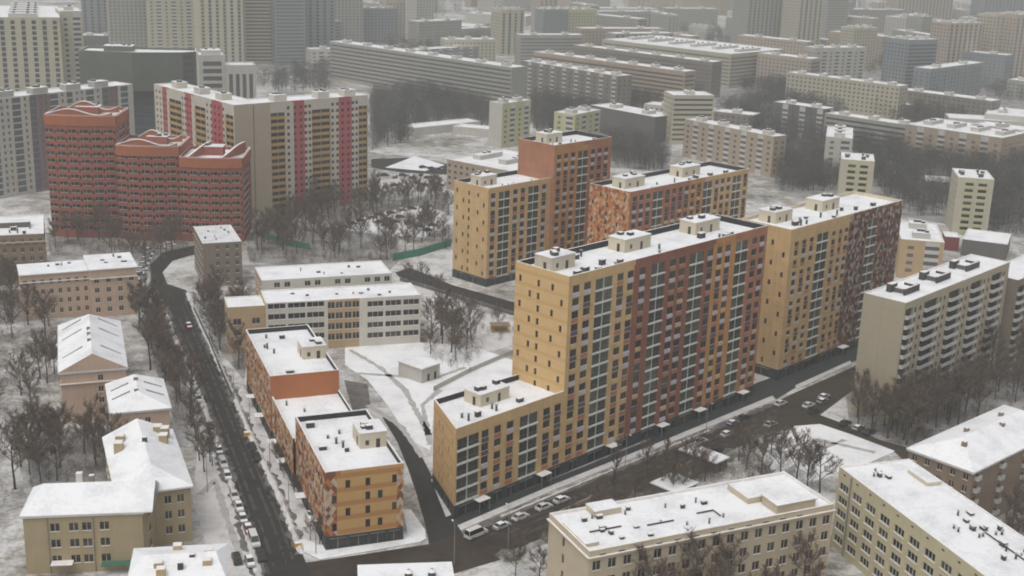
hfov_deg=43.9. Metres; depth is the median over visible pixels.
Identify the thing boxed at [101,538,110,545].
window
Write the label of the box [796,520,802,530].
window
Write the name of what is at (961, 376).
bare tree
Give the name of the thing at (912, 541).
window
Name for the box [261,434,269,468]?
street lamp
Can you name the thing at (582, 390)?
window
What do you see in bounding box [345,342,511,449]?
schoolyard
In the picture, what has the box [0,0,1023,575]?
ground
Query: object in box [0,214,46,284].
brown house
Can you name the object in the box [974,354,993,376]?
bare tree
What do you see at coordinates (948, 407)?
bare tree
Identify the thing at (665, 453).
bare tree
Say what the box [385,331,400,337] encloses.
window
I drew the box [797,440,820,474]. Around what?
bare tree
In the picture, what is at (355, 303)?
window
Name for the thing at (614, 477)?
bare tree
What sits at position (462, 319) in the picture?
bare tree
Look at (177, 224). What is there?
bare tree
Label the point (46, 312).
bare tree
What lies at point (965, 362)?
bare tree
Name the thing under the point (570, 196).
window
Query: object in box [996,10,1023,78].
tower block
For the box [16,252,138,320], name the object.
plaster house
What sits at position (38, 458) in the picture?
bare tree
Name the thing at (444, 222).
bare tree
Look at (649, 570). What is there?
bare tree
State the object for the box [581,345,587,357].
window
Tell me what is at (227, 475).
parked car
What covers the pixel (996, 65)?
panel block
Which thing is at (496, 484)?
window
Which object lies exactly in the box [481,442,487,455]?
window
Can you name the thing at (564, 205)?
window
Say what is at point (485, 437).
window
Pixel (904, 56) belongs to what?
tower block
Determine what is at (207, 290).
bare tree
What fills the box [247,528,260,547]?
parked van
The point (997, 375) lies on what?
bare tree
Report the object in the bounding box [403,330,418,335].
window
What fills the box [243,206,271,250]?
bare tree
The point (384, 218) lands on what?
bare tree
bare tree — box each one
[0,254,19,284]
[0,256,23,284]
[0,268,18,295]
[0,284,23,323]
[0,287,20,317]
[0,298,22,337]
[0,377,8,395]
[0,407,39,466]
[0,412,29,489]
[4,348,34,395]
[10,360,43,413]
[11,408,50,444]
[12,283,40,324]
[14,432,40,472]
[18,400,38,434]
[20,328,49,378]
[22,395,45,429]
[23,438,53,482]
[24,329,57,382]
[25,414,42,452]
[29,283,58,334]
[34,402,72,453]
[35,408,60,453]
[36,434,70,480]
[39,297,57,325]
[41,333,57,374]
[41,410,79,465]
[45,400,73,447]
[47,218,61,246]
[55,209,77,240]
[67,209,88,246]
[68,412,95,453]
[69,213,83,240]
[75,391,108,455]
[78,415,108,465]
[85,199,109,239]
[89,432,110,478]
[96,405,128,443]
[99,208,118,247]
[99,216,121,252]
[109,216,125,248]
[118,231,140,256]
[122,227,135,252]
[126,280,145,322]
[126,281,147,327]
[130,277,159,329]
[131,308,166,369]
[133,225,157,266]
[136,272,154,308]
[138,305,168,350]
[138,307,159,348]
[140,282,173,320]
[144,287,167,313]
[146,225,161,251]
[147,329,174,365]
[148,321,178,380]
[149,220,169,259]
[151,311,179,358]
[156,336,186,375]
[158,216,175,253]
[158,355,190,402]
[159,217,184,251]
[159,343,194,387]
[160,346,195,396]
[162,212,184,242]
[165,349,213,411]
[179,386,203,426]
[180,400,206,440]
[183,418,212,460]
[190,435,218,471]
[192,281,205,303]
[194,285,210,312]
[195,277,205,287]
[196,419,218,461]
[198,281,223,315]
[202,272,221,300]
[202,300,224,337]
[203,300,223,333]
[204,431,219,465]
[206,286,220,301]
[207,309,226,349]
[209,262,228,301]
[226,274,246,294]
[226,319,247,368]
[227,286,244,296]
[228,288,245,296]
[229,286,251,296]
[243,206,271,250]
[255,218,269,253]
[259,207,277,244]
[266,203,288,244]
[267,200,288,226]
[270,440,280,452]
[271,443,284,467]
[274,213,292,249]
[277,229,295,254]
[278,459,288,471]
[279,193,295,206]
[281,204,298,235]
[282,206,295,234]
[285,195,304,223]
[285,221,306,253]
[289,473,297,492]
[289,477,300,492]
[292,193,316,231]
[299,204,324,242]
[301,185,320,213]
[303,514,317,539]
[304,173,324,198]
[306,205,323,231]
[312,512,323,543]
[314,193,326,216]
[314,222,327,245]
[317,190,337,218]
[317,220,328,249]
[318,184,334,207]
[320,219,343,250]
[326,232,340,258]
[327,180,343,209]
[329,223,352,251]
[330,222,347,253]
[334,189,345,206]
[334,218,345,231]
[338,203,352,226]
[342,214,354,228]
[347,185,361,213]
[350,197,371,230]
[350,216,369,247]
[357,186,367,208]
[361,181,381,209]
[362,181,380,208]
[368,167,381,199]
[368,182,384,211]
[371,209,385,228]
[373,235,387,253]
[374,212,393,239]
[375,229,398,259]
[376,182,387,207]
[380,214,397,244]
[381,182,393,206]
[385,221,399,248]
[387,181,399,199]
[395,184,408,205]
[395,226,412,250]
[396,175,409,190]
[397,212,414,228]
[401,181,416,204]
[402,215,422,249]
[402,262,415,282]
[403,211,416,223]
[405,173,417,197]
[409,174,425,202]
[414,213,429,242]
[416,262,429,283]
[417,208,430,236]
[418,199,436,233]
[420,202,439,235]
[421,296,444,335]
[422,321,440,353]
[424,174,435,196]
[425,180,442,204]
[427,177,444,204]
[427,272,437,283]
[429,171,442,183]
[429,211,441,238]
[430,288,451,335]
[430,293,456,343]
[431,174,446,199]
[434,274,445,293]
[435,217,448,241]
[436,297,465,352]
[437,226,452,248]
[442,189,453,213]
[443,308,465,332]
[447,326,465,360]
[449,287,456,301]
[451,295,460,306]
[457,315,476,349]
[458,299,484,337]
[459,291,468,305]
[470,297,479,316]
[491,301,507,321]
[501,534,527,575]
[511,527,533,556]
[527,544,547,575]
[537,521,548,542]
[565,499,578,509]
[590,483,610,501]
[609,438,622,483]
[610,467,618,497]
[614,484,633,500]
[626,467,646,495]
[631,543,678,575]
[636,434,659,476]
[654,448,671,474]
[657,562,684,575]
[658,467,672,479]
[663,459,689,484]
[664,428,670,450]
[670,445,679,478]
[672,524,726,575]
[673,440,696,464]
[675,463,696,484]
[683,458,702,479]
[686,430,707,464]
[693,446,709,466]
[697,443,717,480]
[700,546,736,575]
[712,531,749,575]
[728,417,755,460]
[737,428,762,466]
[747,426,776,471]
[747,563,782,575]
[755,458,774,474]
[759,414,785,450]
[764,429,797,471]
[768,560,797,575]
[772,423,794,457]
[786,422,815,479]
[787,528,828,575]
[796,443,823,485]
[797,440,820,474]
[799,437,842,492]
[805,556,836,575]
[847,384,869,423]
[848,367,873,417]
[856,380,889,428]
[861,387,891,434]
[876,384,898,425]
[877,379,909,430]
[877,382,911,437]
[888,382,926,439]
[888,396,912,436]
[891,369,925,432]
[896,401,925,444]
[900,368,922,400]
[903,396,932,440]
[908,385,938,435]
[909,380,929,427]
[910,394,934,432]
[914,367,950,423]
[917,369,938,398]
[919,369,938,398]
[924,377,959,427]
[928,369,949,413]
[930,364,952,404]
[936,361,973,424]
[939,371,964,419]
[947,373,979,424]
[950,367,972,411]
[952,352,980,373]
[953,360,990,415]
[955,355,983,396]
[964,356,992,397]
[968,369,995,416]
[972,354,997,396]
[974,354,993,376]
[979,320,1016,378]
[985,352,1012,391]
[986,365,1015,398]
[999,357,1023,401]
[1000,475,1023,528]
[1002,355,1023,395]
[1002,505,1022,527]
[1008,508,1023,535]
[1012,490,1023,531]
[1013,324,1023,367]
[1015,334,1023,362]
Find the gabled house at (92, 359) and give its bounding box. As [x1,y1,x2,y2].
[58,314,127,422]
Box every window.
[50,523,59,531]
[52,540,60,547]
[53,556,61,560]
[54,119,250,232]
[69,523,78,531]
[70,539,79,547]
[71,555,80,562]
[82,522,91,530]
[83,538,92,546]
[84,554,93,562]
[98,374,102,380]
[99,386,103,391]
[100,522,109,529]
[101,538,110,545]
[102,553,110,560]
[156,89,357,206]
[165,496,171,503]
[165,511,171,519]
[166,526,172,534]
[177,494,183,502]
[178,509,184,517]
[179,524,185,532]
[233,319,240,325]
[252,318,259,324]
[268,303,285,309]
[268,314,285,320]
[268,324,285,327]
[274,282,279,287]
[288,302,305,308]
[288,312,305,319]
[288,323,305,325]
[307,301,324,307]
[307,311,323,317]
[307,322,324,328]
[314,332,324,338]
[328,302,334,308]
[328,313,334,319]
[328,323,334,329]
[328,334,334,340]
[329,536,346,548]
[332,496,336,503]
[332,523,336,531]
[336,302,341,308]
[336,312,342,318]
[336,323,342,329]
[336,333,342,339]
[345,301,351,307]
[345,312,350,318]
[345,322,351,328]
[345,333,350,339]
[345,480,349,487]
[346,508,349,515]
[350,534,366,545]
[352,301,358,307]
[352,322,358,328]
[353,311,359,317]
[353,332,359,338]
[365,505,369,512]
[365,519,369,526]
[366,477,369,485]
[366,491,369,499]
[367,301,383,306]
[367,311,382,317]
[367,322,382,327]
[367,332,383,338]
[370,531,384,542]
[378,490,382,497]
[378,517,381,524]
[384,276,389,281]
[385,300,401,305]
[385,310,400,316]
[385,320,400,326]
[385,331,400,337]
[388,529,399,539]
[392,474,396,482]
[392,502,396,509]
[403,299,418,304]
[403,309,418,315]
[403,319,418,325]
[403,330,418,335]
[458,272,462,278]
[459,500,473,514]
[469,275,475,282]
[480,468,487,481]
[480,481,486,494]
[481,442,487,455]
[481,455,487,468]
[482,429,488,442]
[489,245,493,252]
[489,253,493,261]
[489,262,493,269]
[489,270,492,277]
[490,210,494,218]
[490,219,494,227]
[490,228,494,235]
[490,236,493,244]
[491,193,495,201]
[491,202,494,209]
[492,277,497,284]
[493,450,499,463]
[493,463,499,476]
[493,476,499,489]
[493,489,501,500]
[494,425,500,437]
[494,438,500,450]
[505,273,514,280]
[505,458,512,471]
[505,471,511,484]
[506,433,512,446]
[506,446,512,458]
[507,420,513,433]
[507,484,514,495]
[511,248,515,256]
[511,257,514,264]
[511,265,514,272]
[512,215,516,222]
[512,223,516,230]
[512,232,515,239]
[512,240,515,247]
[513,189,517,197]
[513,198,516,205]
[513,206,516,213]
[519,222,523,229]
[519,230,523,237]
[519,238,522,246]
[519,247,522,254]
[519,476,532,490]
[520,196,524,204]
[520,205,524,212]
[520,213,523,220]
[521,188,524,195]
[538,476,545,482]
[540,226,544,233]
[540,234,543,241]
[541,201,545,208]
[541,209,544,216]
[541,217,544,224]
[541,445,548,457]
[541,457,547,469]
[542,184,545,191]
[542,432,548,445]
[543,407,549,420]
[543,420,549,432]
[551,465,559,476]
[552,453,558,465]
[553,428,559,440]
[553,440,558,452]
[554,403,560,415]
[554,416,559,428]
[555,197,558,204]
[556,180,559,187]
[562,204,565,211]
[563,179,566,186]
[564,153,567,160]
[565,435,571,447]
[565,447,571,459]
[566,411,572,423]
[566,423,572,435]
[567,399,573,411]
[568,374,574,386]
[568,386,574,398]
[569,194,572,201]
[569,349,575,361]
[569,361,575,373]
[569,459,575,469]
[570,169,573,176]
[570,336,576,348]
[571,152,574,159]
[571,310,577,323]
[571,323,577,335]
[572,285,579,297]
[572,298,578,310]
[577,407,584,419]
[577,419,583,431]
[578,395,584,407]
[579,370,585,382]
[579,382,585,394]
[580,357,586,370]
[581,332,587,345]
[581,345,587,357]
[582,320,588,332]
[583,294,589,307]
[583,307,589,319]
[584,281,590,294]
[587,448,601,461]
[592,561,600,571]
[608,557,615,568]
[615,310,621,322]
[616,285,622,297]
[616,298,621,309]
[617,273,623,285]
[620,439,625,447]
[623,554,631,565]
[631,214,635,222]
[632,196,636,204]
[632,205,635,213]
[638,213,642,220]
[638,221,641,229]
[638,569,644,575]
[639,195,643,203]
[639,204,642,211]
[641,428,652,439]
[644,220,648,228]
[645,211,648,219]
[646,193,649,201]
[654,548,661,558]
[665,198,668,206]
[668,419,673,428]
[669,545,676,555]
[672,188,675,196]
[679,412,690,423]
[682,559,689,569]
[684,194,687,202]
[698,540,704,549]
[708,402,715,411]
[712,537,719,546]
[722,394,734,406]
[726,534,733,544]
[738,564,744,573]
[739,388,749,399]
[739,548,745,557]
[740,531,747,541]
[752,561,758,570]
[753,545,760,554]
[754,528,761,538]
[755,365,768,375]
[766,558,772,567]
[767,542,774,551]
[768,526,775,535]
[779,555,785,565]
[780,539,787,549]
[782,523,789,532]
[783,367,788,375]
[785,338,788,347]
[788,309,791,318]
[790,280,794,289]
[792,336,796,344]
[792,363,799,372]
[792,553,798,562]
[793,250,797,259]
[795,307,799,315]
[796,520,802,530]
[798,277,802,286]
[801,248,805,256]
[803,304,806,313]
[804,357,814,367]
[806,275,809,284]
[809,245,812,254]
[809,518,816,527]
[819,353,825,361]
[819,547,825,556]
[821,531,827,540]
[823,515,829,524]
[829,349,833,357]
[833,534,841,546]
[834,521,843,533]
[835,508,844,521]
[837,495,846,508]
[838,482,847,495]
[845,544,854,557]
[847,531,856,544]
[849,518,858,531]
[850,505,859,518]
[852,492,861,505]
[859,555,868,569]
[860,542,869,556]
[861,529,871,542]
[863,516,873,529]
[865,502,874,516]
[872,567,882,575]
[873,554,883,567]
[876,540,885,554]
[877,527,887,541]
[879,513,889,527]
[888,565,898,575]
[889,552,900,566]
[891,538,901,552]
[893,524,903,538]
[904,563,915,575]
[906,550,917,564]
[908,536,918,550]
[921,562,932,575]
[923,547,934,563]
[939,560,951,575]
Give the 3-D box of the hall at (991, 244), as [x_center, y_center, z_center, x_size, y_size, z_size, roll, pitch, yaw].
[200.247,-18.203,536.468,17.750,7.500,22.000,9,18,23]
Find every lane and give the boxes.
[383,417,461,543]
[395,268,513,311]
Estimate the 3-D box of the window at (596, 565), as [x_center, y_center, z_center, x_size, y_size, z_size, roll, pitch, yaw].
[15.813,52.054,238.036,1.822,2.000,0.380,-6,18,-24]
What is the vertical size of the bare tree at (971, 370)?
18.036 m
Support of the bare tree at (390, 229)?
on the trodden yard at (281, 259)
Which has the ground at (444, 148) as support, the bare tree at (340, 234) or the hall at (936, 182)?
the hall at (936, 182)
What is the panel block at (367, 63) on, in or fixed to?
on the ground at (444, 148)
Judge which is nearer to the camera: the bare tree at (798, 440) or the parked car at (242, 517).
the parked car at (242, 517)
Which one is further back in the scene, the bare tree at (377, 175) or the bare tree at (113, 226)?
the bare tree at (377, 175)
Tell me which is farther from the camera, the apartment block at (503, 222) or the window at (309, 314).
the apartment block at (503, 222)
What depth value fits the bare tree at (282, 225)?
499.65 m
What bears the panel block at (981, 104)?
on the ground at (444, 148)
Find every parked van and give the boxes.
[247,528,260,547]
[464,524,487,539]
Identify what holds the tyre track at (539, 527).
on the road at (480, 550)
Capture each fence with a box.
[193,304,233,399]
[255,231,309,248]
[392,239,450,260]
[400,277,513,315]
[434,349,512,390]
[560,496,590,510]
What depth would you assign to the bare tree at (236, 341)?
369.32 m
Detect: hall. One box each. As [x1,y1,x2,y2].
[405,118,480,135]
[453,123,488,136]
[462,23,486,26]
[924,175,949,189]
[942,231,959,250]
[944,113,1023,125]
[960,228,1010,260]
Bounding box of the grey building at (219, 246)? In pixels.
[193,225,242,285]
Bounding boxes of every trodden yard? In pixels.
[30,425,109,486]
[45,233,192,279]
[140,309,195,421]
[195,300,245,378]
[245,193,449,269]
[370,94,488,149]
[534,103,671,170]
[714,64,1023,108]
[743,95,1023,237]
[846,367,1023,446]
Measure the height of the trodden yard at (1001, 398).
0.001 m
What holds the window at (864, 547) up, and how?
in the public building at (905, 517)
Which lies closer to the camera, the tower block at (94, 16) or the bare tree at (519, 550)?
the bare tree at (519, 550)
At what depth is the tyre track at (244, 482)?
310.10 m
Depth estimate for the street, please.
308.09 m
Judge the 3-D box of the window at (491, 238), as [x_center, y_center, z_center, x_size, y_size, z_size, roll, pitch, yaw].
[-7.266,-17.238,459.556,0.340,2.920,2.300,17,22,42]
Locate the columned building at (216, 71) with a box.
[196,47,256,98]
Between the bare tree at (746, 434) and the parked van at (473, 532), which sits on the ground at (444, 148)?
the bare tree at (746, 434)
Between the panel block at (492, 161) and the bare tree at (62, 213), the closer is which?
the bare tree at (62, 213)
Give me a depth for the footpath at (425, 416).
342.75 m
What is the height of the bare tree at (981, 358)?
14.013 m
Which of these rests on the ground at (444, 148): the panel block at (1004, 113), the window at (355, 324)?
the panel block at (1004, 113)
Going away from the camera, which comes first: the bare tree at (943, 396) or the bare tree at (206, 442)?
the bare tree at (206, 442)
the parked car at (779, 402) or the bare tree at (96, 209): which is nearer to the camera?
the parked car at (779, 402)
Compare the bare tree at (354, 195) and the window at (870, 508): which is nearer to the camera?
the window at (870, 508)
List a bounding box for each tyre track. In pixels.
[175,324,269,574]
[178,318,274,565]
[182,307,286,562]
[184,302,294,559]
[490,410,777,534]
[505,415,776,534]
[524,426,764,534]
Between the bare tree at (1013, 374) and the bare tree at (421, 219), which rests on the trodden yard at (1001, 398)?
the bare tree at (1013, 374)
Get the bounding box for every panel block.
[0,79,134,198]
[83,31,108,45]
[154,80,367,216]
[306,45,329,67]
[330,38,526,105]
[335,20,341,40]
[363,0,378,6]
[363,4,396,43]
[379,0,405,42]
[405,43,478,58]
[408,17,461,47]
[440,35,495,61]
[446,149,517,190]
[461,24,490,37]
[464,0,477,6]
[465,10,530,25]
[477,0,502,11]
[503,0,609,11]
[514,31,582,64]
[521,57,631,107]
[534,49,695,103]
[565,6,595,32]
[569,1,599,9]
[573,42,721,97]
[575,25,663,45]
[590,102,666,141]
[595,12,646,26]
[596,8,658,26]
[600,5,656,9]
[602,35,784,87]
[606,30,673,38]
[644,101,662,111]
[650,10,678,32]
[651,0,674,10]
[662,6,717,31]
[673,31,698,39]
[682,115,786,176]
[688,23,714,40]
[700,0,727,15]
[713,108,760,128]
[724,17,731,41]
[728,0,732,9]
[737,34,814,54]
[755,50,820,87]
[772,98,834,139]
[785,69,907,119]
[804,43,865,78]
[820,38,827,45]
[822,109,912,148]
[827,30,890,64]
[847,14,878,26]
[851,254,1009,421]
[853,7,904,32]
[872,0,886,8]
[884,15,940,36]
[892,29,929,37]
[893,12,928,15]
[895,219,944,277]
[904,118,1023,170]
[906,87,1000,117]
[912,60,983,95]
[951,6,969,19]
[959,15,976,21]
[961,3,970,8]
[962,50,1013,89]
[971,121,1023,131]
[984,106,1023,121]
[995,255,1023,368]
[1005,76,1023,100]
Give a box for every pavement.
[299,509,425,559]
[431,479,450,516]
[453,391,777,524]
[458,395,775,530]
[795,361,851,388]
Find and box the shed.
[650,474,698,494]
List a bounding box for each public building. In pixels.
[546,471,836,575]
[830,459,1023,575]
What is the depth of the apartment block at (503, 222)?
473.27 m
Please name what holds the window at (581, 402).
in the apartment block at (637, 335)
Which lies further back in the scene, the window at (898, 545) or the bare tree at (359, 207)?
the bare tree at (359, 207)
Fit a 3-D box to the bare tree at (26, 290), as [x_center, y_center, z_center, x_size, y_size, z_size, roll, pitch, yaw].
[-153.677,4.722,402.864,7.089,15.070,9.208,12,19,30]
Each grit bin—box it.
[244,431,249,436]
[294,541,301,547]
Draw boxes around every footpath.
[8,350,33,499]
[197,478,242,554]
[345,367,464,380]
[348,350,432,434]
[365,404,424,457]
[421,389,442,444]
[772,438,875,453]
[786,439,846,473]
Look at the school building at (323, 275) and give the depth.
430.45 m
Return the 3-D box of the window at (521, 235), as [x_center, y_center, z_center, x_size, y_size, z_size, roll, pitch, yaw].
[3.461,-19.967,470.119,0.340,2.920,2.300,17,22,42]
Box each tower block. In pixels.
[0,2,63,90]
[44,101,251,241]
[55,5,83,82]
[81,0,107,33]
[106,0,147,46]
[146,0,194,47]
[193,0,243,64]
[242,0,271,63]
[270,0,305,65]
[305,0,335,47]
[335,0,362,42]
[405,0,433,37]
[434,0,437,12]
[488,95,530,147]
[491,5,524,55]
[530,0,557,31]
[534,6,568,32]
[554,105,600,133]
[558,0,580,7]
[628,0,650,6]
[663,89,714,143]
[675,0,699,7]
[730,0,782,43]
[780,0,823,43]
[820,0,848,37]
[823,124,852,181]
[837,152,874,194]
[839,24,877,69]
[848,1,853,15]
[880,34,938,87]
[886,0,953,19]
[905,13,932,32]
[930,18,983,63]
[945,168,994,234]
[969,0,1023,17]
[977,11,1003,51]
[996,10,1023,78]
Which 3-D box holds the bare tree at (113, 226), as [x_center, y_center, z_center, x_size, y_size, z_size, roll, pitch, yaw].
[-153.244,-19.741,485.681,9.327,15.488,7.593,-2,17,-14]
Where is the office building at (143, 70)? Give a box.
[78,43,196,134]
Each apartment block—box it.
[245,324,403,549]
[432,213,767,518]
[452,129,611,286]
[587,161,748,243]
[740,191,902,379]
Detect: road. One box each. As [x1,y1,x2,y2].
[150,245,193,291]
[306,366,855,575]
[371,158,446,174]
[781,415,908,458]
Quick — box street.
[161,290,311,575]
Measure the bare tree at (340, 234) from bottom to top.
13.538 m
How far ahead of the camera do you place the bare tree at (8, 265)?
428.09 m
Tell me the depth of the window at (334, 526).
267.94 m
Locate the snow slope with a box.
[428,301,511,351]
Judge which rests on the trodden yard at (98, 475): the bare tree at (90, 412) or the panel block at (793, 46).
the bare tree at (90, 412)
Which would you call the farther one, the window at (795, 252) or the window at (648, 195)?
the window at (648, 195)
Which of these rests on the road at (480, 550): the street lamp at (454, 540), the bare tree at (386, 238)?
the street lamp at (454, 540)
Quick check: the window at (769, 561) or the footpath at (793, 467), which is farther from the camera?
the footpath at (793, 467)
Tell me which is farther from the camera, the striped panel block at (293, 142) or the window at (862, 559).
the striped panel block at (293, 142)
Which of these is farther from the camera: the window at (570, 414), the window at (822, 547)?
the window at (570, 414)
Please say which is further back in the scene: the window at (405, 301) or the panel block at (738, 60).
the panel block at (738, 60)
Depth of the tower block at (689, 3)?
1676.97 m
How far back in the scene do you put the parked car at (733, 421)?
341.90 m
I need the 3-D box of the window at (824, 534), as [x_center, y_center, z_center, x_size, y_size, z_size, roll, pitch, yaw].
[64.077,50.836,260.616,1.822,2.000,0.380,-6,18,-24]
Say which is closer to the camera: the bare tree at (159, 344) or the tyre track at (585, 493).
the tyre track at (585, 493)
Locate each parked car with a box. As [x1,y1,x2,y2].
[137,266,147,270]
[138,261,149,265]
[140,256,151,260]
[185,322,192,328]
[194,394,202,402]
[214,445,223,454]
[218,457,227,467]
[222,470,232,480]
[229,489,239,500]
[231,551,242,564]
[233,500,243,511]
[237,512,247,523]
[243,522,252,534]
[244,554,255,567]
[247,441,256,451]
[252,451,261,461]
[255,548,266,561]
[492,521,511,530]
[511,512,529,521]
[535,502,552,511]
[552,495,570,504]
[693,437,707,444]
[710,446,723,451]
[719,430,734,437]
[726,419,740,426]
[736,413,750,421]
[763,420,777,427]
[774,399,787,406]
[802,401,815,408]
[807,407,820,414]
[816,397,829,404]
[817,393,830,398]
[838,419,851,426]
[851,424,864,431]
[862,428,875,435]
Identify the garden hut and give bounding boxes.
[397,354,441,382]
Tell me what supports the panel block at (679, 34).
on the ground at (444, 148)
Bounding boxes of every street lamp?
[206,456,214,492]
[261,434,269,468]
[279,472,288,508]
[307,510,315,552]
[451,519,454,561]
[505,503,509,546]
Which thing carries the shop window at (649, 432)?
in the apartment block at (637, 335)
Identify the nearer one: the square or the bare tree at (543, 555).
the bare tree at (543, 555)
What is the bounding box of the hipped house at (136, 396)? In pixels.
[105,374,171,431]
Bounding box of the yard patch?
[344,380,369,409]
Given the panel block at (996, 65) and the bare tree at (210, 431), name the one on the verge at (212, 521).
the bare tree at (210, 431)
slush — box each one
[159,304,265,575]
[185,292,304,554]
[462,403,773,533]
[494,433,781,561]
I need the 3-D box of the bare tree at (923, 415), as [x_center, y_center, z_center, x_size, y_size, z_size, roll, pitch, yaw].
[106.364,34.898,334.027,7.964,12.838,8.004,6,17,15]
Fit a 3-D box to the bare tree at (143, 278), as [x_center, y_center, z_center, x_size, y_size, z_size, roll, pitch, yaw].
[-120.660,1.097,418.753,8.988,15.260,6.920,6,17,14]
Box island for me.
[385,156,442,170]
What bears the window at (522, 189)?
in the apartment block at (503, 222)
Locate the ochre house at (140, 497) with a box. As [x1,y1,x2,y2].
[19,418,192,574]
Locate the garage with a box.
[678,443,729,473]
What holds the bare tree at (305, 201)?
on the trodden yard at (281, 259)
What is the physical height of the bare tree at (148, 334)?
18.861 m
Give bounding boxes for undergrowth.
[0,284,824,574]
[45,171,505,366]
[142,293,245,415]
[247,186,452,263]
[603,446,816,499]
[848,360,1023,446]
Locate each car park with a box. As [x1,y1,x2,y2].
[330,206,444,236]
[378,175,446,199]
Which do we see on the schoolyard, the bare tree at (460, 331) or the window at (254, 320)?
the bare tree at (460, 331)
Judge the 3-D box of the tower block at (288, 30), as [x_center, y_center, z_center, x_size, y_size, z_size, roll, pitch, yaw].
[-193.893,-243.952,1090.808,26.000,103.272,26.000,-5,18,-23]
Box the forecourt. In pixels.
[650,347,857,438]
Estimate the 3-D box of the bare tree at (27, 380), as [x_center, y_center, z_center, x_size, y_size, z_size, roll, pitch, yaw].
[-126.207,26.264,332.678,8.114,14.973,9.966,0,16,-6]
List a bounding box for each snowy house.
[128,542,228,575]
[357,562,453,575]
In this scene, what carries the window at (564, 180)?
in the apartment block at (503, 222)
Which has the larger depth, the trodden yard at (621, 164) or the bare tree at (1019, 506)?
the trodden yard at (621, 164)
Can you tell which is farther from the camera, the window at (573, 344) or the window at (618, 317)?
the window at (618, 317)
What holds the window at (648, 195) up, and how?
in the apartment block at (671, 195)
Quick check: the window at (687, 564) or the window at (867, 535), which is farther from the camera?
the window at (867, 535)
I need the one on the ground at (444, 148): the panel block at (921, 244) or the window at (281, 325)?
the panel block at (921, 244)
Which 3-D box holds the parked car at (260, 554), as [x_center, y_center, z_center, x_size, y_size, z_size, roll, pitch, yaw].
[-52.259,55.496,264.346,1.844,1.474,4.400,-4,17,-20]
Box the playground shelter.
[489,322,510,332]
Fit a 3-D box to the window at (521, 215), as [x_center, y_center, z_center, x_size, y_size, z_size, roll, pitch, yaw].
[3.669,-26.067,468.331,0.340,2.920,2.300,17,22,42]
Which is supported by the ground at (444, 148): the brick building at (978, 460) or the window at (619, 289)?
the brick building at (978, 460)
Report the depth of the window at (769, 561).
256.42 m
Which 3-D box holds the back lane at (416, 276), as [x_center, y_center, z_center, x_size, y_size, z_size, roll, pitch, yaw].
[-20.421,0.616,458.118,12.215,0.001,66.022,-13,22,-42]
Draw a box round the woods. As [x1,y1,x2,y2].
[84,0,1023,233]
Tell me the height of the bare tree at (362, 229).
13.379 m
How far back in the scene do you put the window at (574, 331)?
300.38 m
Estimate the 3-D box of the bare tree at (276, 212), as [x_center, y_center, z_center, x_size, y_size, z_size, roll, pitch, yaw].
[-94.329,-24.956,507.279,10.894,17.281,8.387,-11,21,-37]
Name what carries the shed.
on the ground at (444, 148)
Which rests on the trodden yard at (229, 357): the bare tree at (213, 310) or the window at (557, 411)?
the bare tree at (213, 310)
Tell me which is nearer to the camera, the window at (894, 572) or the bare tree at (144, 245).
the window at (894, 572)
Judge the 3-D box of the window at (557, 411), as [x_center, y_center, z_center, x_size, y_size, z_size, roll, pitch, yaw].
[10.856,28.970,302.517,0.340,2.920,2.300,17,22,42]
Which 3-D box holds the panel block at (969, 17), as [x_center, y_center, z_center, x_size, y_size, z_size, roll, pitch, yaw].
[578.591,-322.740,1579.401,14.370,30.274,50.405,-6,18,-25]
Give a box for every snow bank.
[163,306,262,575]
[186,292,304,553]
[499,432,776,559]
[500,430,709,516]
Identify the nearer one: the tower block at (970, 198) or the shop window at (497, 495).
the shop window at (497, 495)
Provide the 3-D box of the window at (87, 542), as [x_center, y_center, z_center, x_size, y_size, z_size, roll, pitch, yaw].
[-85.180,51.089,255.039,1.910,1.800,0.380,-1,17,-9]
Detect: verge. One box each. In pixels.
[193,426,252,575]
[238,385,318,539]
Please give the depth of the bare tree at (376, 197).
570.37 m
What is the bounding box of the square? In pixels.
[764,424,893,482]
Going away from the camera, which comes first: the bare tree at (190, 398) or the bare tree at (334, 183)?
the bare tree at (190, 398)
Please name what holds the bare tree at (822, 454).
on the ground at (444, 148)
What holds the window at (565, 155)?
in the apartment block at (503, 222)
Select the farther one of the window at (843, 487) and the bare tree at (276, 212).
the bare tree at (276, 212)
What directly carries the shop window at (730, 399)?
in the apartment block at (637, 335)
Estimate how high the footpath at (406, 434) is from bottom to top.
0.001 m
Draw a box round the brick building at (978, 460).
[906,405,1023,516]
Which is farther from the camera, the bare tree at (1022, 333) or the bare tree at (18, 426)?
the bare tree at (1022, 333)
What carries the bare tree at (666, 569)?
on the trodden yard
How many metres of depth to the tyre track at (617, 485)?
309.30 m
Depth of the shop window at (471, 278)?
467.17 m
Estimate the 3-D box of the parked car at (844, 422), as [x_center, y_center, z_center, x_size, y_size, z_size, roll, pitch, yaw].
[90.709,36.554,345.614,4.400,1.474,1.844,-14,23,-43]
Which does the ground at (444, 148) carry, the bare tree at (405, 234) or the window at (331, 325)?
the bare tree at (405, 234)
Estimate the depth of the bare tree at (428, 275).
457.17 m
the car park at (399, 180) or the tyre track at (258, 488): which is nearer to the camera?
the tyre track at (258, 488)
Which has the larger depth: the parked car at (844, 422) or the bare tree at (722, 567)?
the parked car at (844, 422)
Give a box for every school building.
[224,283,420,352]
[255,260,391,294]
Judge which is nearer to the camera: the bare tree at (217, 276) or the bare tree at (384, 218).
the bare tree at (217, 276)
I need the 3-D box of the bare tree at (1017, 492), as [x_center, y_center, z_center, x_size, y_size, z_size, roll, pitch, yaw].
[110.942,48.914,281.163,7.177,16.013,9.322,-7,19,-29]
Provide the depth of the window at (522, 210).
467.40 m

